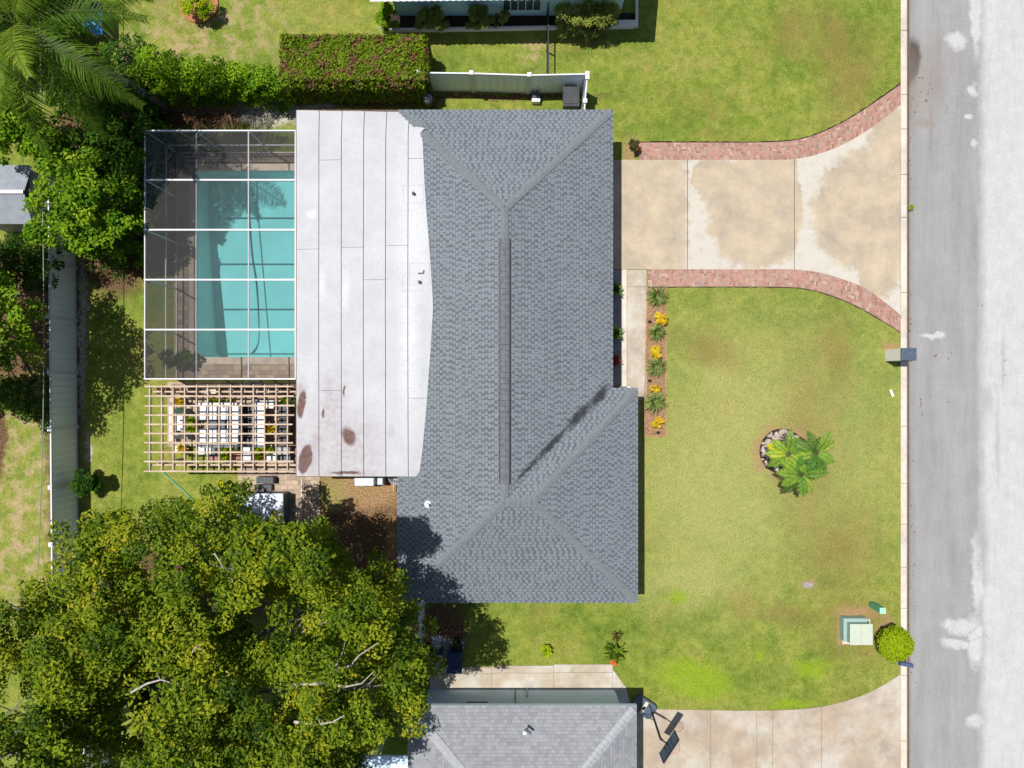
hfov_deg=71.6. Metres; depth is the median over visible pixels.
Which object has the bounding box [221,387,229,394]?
planter box
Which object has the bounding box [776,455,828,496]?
garden palm
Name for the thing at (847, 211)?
driveway
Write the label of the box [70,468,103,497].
shrub
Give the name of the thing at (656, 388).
yellow croton
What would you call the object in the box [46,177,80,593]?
vinyl fence
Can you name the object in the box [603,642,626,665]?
flowering plant
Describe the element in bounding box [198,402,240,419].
outdoor sofa
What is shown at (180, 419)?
side table
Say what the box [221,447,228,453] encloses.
potted plant
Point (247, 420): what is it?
patio chair
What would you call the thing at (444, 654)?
stepping stone
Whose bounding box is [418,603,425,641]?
vinyl fence
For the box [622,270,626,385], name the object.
porch edge
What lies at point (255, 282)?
pool hose
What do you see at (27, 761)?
broadleaf tree
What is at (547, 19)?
metal fence
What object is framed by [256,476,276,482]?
spa step
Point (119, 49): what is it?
shrub
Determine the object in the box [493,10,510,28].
planter shrub
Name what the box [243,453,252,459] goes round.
storage box
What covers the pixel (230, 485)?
croton
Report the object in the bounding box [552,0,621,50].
planter shrub
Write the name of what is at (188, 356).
shrub
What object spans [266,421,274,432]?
potted plant
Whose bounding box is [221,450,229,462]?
potted plant
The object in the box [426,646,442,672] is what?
wheelie bin
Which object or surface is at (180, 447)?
potted plant
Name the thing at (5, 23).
shrub
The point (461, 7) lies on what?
neighbour house
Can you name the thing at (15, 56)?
tall palm
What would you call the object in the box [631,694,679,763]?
basketball hoop
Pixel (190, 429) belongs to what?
potted plant
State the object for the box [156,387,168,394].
planter box
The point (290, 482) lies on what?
patio
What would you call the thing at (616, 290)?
porch plant
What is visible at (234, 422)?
coffee table
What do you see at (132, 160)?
dark tree
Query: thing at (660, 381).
flower bed
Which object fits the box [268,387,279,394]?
planter box
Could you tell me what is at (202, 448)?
storage box
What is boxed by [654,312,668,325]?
yellow croton
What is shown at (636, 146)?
croton
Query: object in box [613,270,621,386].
porch floor
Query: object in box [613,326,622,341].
porch plant
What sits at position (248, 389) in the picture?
planter box
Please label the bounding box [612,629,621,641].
flowering plant
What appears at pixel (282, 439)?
patio chair
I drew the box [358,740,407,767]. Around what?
patio cover
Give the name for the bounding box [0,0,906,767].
ground
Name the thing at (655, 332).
spiky plant
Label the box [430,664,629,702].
side path
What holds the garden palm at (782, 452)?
on the ground
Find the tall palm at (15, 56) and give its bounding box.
[0,0,171,162]
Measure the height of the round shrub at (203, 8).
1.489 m
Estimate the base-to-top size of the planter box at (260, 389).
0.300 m
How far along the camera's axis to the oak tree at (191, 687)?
21.76 m
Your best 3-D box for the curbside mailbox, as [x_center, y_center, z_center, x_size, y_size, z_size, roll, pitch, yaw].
[16.535,11.810,30.422,0.707,1.155,0.170,11,90,0]
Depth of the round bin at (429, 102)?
30.22 m
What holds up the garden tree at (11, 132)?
on the ground
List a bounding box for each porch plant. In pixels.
[613,281,622,297]
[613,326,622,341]
[613,354,621,366]
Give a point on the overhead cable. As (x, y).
(43, 382)
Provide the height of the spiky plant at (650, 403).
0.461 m
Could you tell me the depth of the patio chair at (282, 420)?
30.54 m
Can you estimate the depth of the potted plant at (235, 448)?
30.56 m
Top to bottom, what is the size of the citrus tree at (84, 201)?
5.468 m
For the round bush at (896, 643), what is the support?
on the ground
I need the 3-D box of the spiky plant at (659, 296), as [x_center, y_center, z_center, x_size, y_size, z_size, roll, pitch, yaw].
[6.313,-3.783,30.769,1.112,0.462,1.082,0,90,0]
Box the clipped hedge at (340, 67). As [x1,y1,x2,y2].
[278,32,433,105]
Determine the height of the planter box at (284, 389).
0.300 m
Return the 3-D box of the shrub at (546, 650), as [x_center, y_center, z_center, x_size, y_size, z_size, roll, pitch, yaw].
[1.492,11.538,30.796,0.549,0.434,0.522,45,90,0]
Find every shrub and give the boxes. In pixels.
[0,0,93,83]
[0,230,64,296]
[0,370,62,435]
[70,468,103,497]
[87,246,143,283]
[98,31,156,75]
[164,347,193,369]
[180,0,215,20]
[374,1,399,32]
[413,4,450,32]
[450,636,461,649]
[465,4,495,31]
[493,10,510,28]
[541,645,551,658]
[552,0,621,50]
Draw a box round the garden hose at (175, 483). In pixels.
[162,472,191,498]
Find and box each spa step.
[255,484,272,490]
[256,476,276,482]
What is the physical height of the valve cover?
0.025 m
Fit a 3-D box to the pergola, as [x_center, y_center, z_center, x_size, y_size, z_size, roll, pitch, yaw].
[-11.780,1.786,29.785,6.064,2.431,3.520,0,90,0]
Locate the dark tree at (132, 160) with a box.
[41,43,178,197]
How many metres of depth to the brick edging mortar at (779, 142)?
30.98 m
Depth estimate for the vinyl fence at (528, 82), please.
29.92 m
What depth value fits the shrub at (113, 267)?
30.44 m
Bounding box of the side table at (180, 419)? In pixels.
[177,416,183,430]
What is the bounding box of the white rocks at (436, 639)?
[431,636,463,648]
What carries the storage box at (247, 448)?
on the brick path at (236, 456)
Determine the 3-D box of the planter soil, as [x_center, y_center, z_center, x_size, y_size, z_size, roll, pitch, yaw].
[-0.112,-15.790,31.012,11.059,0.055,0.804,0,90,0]
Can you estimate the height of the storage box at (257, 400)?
0.583 m
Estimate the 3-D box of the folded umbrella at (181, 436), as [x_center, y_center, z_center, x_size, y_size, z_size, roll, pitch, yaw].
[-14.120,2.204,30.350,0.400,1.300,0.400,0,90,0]
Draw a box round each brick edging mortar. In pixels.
[637,84,900,159]
[648,269,900,331]
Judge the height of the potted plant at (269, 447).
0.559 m
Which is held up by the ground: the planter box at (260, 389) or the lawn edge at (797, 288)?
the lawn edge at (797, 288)
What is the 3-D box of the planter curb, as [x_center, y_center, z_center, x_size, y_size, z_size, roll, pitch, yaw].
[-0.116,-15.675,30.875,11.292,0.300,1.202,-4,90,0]
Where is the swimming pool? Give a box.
[189,164,294,363]
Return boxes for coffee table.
[209,419,226,429]
[227,420,238,428]
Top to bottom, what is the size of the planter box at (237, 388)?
0.300 m
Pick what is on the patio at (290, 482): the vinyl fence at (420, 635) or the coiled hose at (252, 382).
the coiled hose at (252, 382)
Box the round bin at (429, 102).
[421,92,433,108]
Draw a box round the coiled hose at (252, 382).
[249,380,261,392]
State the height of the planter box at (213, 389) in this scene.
0.300 m
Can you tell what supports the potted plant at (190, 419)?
on the patio at (290, 482)
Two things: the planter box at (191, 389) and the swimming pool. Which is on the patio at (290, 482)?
the planter box at (191, 389)
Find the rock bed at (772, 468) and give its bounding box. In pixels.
[759,429,804,473]
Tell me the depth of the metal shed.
28.63 m
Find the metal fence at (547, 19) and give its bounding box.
[546,2,548,73]
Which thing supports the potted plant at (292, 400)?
on the patio at (290, 482)
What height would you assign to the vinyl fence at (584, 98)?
1.935 m
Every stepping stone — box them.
[441,639,450,650]
[442,651,447,660]
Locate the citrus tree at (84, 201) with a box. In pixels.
[20,134,169,269]
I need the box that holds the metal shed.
[0,165,47,231]
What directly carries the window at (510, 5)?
in the neighbour house at (461, 7)
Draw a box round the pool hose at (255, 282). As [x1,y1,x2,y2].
[249,208,259,352]
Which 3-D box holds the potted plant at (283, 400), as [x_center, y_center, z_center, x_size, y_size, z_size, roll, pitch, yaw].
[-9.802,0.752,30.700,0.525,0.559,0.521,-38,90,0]
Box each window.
[465,701,488,702]
[503,0,541,10]
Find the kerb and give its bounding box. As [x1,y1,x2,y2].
[900,0,908,767]
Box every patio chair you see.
[238,432,252,445]
[239,404,252,417]
[239,416,252,427]
[239,423,252,436]
[277,404,290,417]
[277,416,292,427]
[277,423,292,436]
[277,432,292,445]
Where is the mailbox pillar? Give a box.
[885,348,916,361]
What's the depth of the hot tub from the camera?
30.06 m
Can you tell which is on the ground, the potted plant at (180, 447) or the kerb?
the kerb
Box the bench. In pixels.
[169,407,171,440]
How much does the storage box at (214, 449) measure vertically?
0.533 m
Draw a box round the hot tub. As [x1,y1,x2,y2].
[237,491,288,523]
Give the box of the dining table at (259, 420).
[255,403,268,446]
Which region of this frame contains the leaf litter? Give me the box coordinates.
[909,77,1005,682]
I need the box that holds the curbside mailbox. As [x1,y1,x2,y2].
[896,660,913,667]
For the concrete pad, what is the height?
0.100 m
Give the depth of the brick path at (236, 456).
30.98 m
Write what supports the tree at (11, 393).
on the ground
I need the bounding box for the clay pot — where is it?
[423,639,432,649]
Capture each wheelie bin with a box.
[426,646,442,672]
[447,644,462,673]
[562,85,578,109]
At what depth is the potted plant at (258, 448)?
30.55 m
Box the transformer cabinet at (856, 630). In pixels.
[840,616,872,644]
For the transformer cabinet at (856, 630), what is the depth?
30.25 m
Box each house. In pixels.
[296,110,637,602]
[370,0,623,15]
[408,688,636,767]
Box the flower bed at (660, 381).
[645,288,664,434]
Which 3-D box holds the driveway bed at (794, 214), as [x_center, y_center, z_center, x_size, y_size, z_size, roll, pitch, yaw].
[10.641,-7.582,31.022,12.624,0.056,9.188,0,90,0]
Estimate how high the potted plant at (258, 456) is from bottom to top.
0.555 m
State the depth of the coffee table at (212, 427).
30.56 m
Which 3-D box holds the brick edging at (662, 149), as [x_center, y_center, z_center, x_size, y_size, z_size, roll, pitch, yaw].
[11.367,-10.709,30.982,11.906,0.036,2.217,-12,90,0]
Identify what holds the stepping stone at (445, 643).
on the ground
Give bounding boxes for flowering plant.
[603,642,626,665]
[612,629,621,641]
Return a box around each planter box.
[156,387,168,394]
[171,387,183,394]
[187,387,199,394]
[206,387,218,394]
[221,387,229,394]
[232,387,244,394]
[245,387,256,394]
[257,387,267,394]
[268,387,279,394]
[280,387,291,394]
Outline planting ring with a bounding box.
[179,0,218,23]
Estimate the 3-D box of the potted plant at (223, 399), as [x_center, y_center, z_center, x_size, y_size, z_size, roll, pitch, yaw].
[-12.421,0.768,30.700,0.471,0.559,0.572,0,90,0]
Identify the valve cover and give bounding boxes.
[802,582,812,587]
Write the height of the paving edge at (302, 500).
0.080 m
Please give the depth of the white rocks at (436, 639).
30.94 m
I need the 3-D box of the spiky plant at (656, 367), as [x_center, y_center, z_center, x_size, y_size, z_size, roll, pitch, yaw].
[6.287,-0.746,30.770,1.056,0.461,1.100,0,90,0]
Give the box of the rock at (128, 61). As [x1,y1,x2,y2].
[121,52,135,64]
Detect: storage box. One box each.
[198,447,210,453]
[211,447,217,455]
[243,446,252,450]
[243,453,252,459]
[251,399,263,406]
[260,401,277,407]
[267,453,278,459]
[277,446,291,454]
[280,455,291,459]
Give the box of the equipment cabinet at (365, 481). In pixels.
[354,477,376,485]
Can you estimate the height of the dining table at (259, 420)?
0.720 m
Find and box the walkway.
[627,270,646,399]
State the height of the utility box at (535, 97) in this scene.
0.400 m
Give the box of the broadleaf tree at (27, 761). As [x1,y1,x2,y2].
[0,675,119,767]
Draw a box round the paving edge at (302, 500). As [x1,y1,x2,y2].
[301,478,302,522]
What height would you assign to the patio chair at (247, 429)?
0.970 m
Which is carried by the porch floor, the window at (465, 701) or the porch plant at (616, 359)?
the porch plant at (616, 359)
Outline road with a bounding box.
[908,0,1023,767]
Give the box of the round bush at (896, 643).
[876,625,914,661]
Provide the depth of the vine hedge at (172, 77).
28.93 m
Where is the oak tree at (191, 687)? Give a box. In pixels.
[0,477,447,767]
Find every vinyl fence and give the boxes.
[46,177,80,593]
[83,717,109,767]
[416,70,588,94]
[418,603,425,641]
[581,75,588,109]
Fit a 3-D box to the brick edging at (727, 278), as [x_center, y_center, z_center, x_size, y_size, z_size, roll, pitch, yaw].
[11.542,-4.216,30.982,11.329,0.036,1.919,10,90,0]
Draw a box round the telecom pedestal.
[869,601,885,613]
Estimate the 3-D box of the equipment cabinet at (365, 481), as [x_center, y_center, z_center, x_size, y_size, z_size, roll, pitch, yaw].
[-6.278,3.927,30.580,0.880,0.840,0.850,0,90,0]
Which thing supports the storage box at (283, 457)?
on the brick path at (236, 456)
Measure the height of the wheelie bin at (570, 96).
1.097 m
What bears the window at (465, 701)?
in the neighbour house at (531, 728)
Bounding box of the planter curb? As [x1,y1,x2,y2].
[380,0,637,32]
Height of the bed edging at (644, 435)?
0.070 m
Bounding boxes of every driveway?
[613,105,900,314]
[637,674,900,767]
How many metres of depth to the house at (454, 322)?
27.95 m
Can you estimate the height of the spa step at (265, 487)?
0.265 m
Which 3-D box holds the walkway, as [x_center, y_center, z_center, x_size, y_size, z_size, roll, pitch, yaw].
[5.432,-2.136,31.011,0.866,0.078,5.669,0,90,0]
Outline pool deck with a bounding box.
[177,153,294,377]
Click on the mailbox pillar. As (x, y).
(905, 354)
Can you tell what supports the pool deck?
on the ground
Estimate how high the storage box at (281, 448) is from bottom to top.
0.433 m
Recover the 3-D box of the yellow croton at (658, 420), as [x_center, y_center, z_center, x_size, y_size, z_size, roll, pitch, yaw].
[6.284,1.679,30.724,0.494,0.572,0.652,34,90,0]
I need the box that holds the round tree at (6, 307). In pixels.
[0,269,46,372]
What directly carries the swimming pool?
in the ground
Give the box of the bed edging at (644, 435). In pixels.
[643,287,665,436]
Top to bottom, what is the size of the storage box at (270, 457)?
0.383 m
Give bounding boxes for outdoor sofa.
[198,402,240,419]
[198,428,240,446]
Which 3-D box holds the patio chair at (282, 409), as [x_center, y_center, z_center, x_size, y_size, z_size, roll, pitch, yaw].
[-9.770,1.154,30.515,0.525,0.970,0.590,0,90,0]
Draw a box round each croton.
[217,479,231,493]
[628,139,640,151]
[649,385,660,392]
[650,345,661,359]
[650,416,664,427]
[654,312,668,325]
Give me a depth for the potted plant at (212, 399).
30.56 m
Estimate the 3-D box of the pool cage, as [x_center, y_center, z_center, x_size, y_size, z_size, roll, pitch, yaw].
[-11.618,-5.141,29.617,6.031,2.765,9.925,0,90,0]
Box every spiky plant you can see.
[642,389,668,416]
[645,356,666,378]
[646,285,669,308]
[648,323,666,342]
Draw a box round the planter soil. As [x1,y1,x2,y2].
[387,13,634,27]
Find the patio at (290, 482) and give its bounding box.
[167,382,319,533]
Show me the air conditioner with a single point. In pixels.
(381, 480)
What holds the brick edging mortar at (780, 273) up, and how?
on the ground
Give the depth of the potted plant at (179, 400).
30.56 m
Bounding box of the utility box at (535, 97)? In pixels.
[532,92,539,103]
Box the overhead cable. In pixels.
[27,9,43,705]
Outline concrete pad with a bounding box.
[842,619,869,643]
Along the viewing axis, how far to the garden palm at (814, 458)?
28.48 m
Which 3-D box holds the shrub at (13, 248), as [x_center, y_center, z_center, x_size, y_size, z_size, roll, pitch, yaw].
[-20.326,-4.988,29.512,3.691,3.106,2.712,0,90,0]
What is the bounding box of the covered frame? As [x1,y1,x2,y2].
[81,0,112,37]
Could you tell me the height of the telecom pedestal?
0.960 m
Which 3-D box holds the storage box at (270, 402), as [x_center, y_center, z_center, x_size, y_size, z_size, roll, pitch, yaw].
[-10.489,0.876,30.683,0.590,0.633,0.340,0,90,0]
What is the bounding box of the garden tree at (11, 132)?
[0,87,72,166]
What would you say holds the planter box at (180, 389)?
on the patio at (290, 482)
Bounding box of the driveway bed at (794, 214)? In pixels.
[687,159,794,269]
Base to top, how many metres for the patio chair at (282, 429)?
0.970 m
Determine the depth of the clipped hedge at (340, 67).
29.01 m
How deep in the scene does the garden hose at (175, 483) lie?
30.93 m
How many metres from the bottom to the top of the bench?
0.440 m
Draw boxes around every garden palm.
[765,428,808,474]
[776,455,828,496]
[789,431,834,474]
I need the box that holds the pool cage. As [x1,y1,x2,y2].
[144,130,295,379]
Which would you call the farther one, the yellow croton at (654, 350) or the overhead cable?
the yellow croton at (654, 350)
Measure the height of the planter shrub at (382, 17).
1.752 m
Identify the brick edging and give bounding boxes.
[637,85,900,159]
[648,269,900,331]
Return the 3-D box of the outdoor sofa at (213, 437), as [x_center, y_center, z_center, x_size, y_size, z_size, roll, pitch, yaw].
[-12.585,2.316,30.573,1.950,0.695,0.765,0,90,0]
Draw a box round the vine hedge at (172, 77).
[124,44,303,122]
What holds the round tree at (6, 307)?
on the ground
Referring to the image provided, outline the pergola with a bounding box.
[144,385,295,471]
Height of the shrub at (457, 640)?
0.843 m
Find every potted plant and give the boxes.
[175,397,183,407]
[175,444,188,454]
[186,416,195,425]
[186,425,195,434]
[209,397,218,401]
[221,397,229,407]
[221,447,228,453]
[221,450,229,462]
[228,447,240,454]
[251,447,262,450]
[252,450,263,462]
[262,444,274,455]
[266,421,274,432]
[279,397,291,403]
[285,396,295,407]
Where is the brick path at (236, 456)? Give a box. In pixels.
[209,447,295,461]
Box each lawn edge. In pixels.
[640,83,899,142]
[649,287,899,332]
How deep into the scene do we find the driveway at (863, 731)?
30.97 m
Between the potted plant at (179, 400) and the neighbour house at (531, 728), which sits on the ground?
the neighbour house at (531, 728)
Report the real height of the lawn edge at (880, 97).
0.001 m
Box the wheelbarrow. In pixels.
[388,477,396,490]
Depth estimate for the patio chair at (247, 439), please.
30.54 m
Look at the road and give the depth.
31.13 m
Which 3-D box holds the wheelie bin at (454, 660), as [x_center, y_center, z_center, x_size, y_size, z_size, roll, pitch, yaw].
[-2.428,11.762,30.474,0.640,1.047,0.958,0,90,0]
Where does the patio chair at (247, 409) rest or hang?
on the patio at (290, 482)
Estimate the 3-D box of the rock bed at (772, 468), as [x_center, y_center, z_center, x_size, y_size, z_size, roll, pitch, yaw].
[11.786,2.932,30.985,1.980,0.030,1.980,0,90,0]
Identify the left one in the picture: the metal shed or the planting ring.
the metal shed
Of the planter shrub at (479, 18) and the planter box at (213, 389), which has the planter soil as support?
the planter shrub at (479, 18)

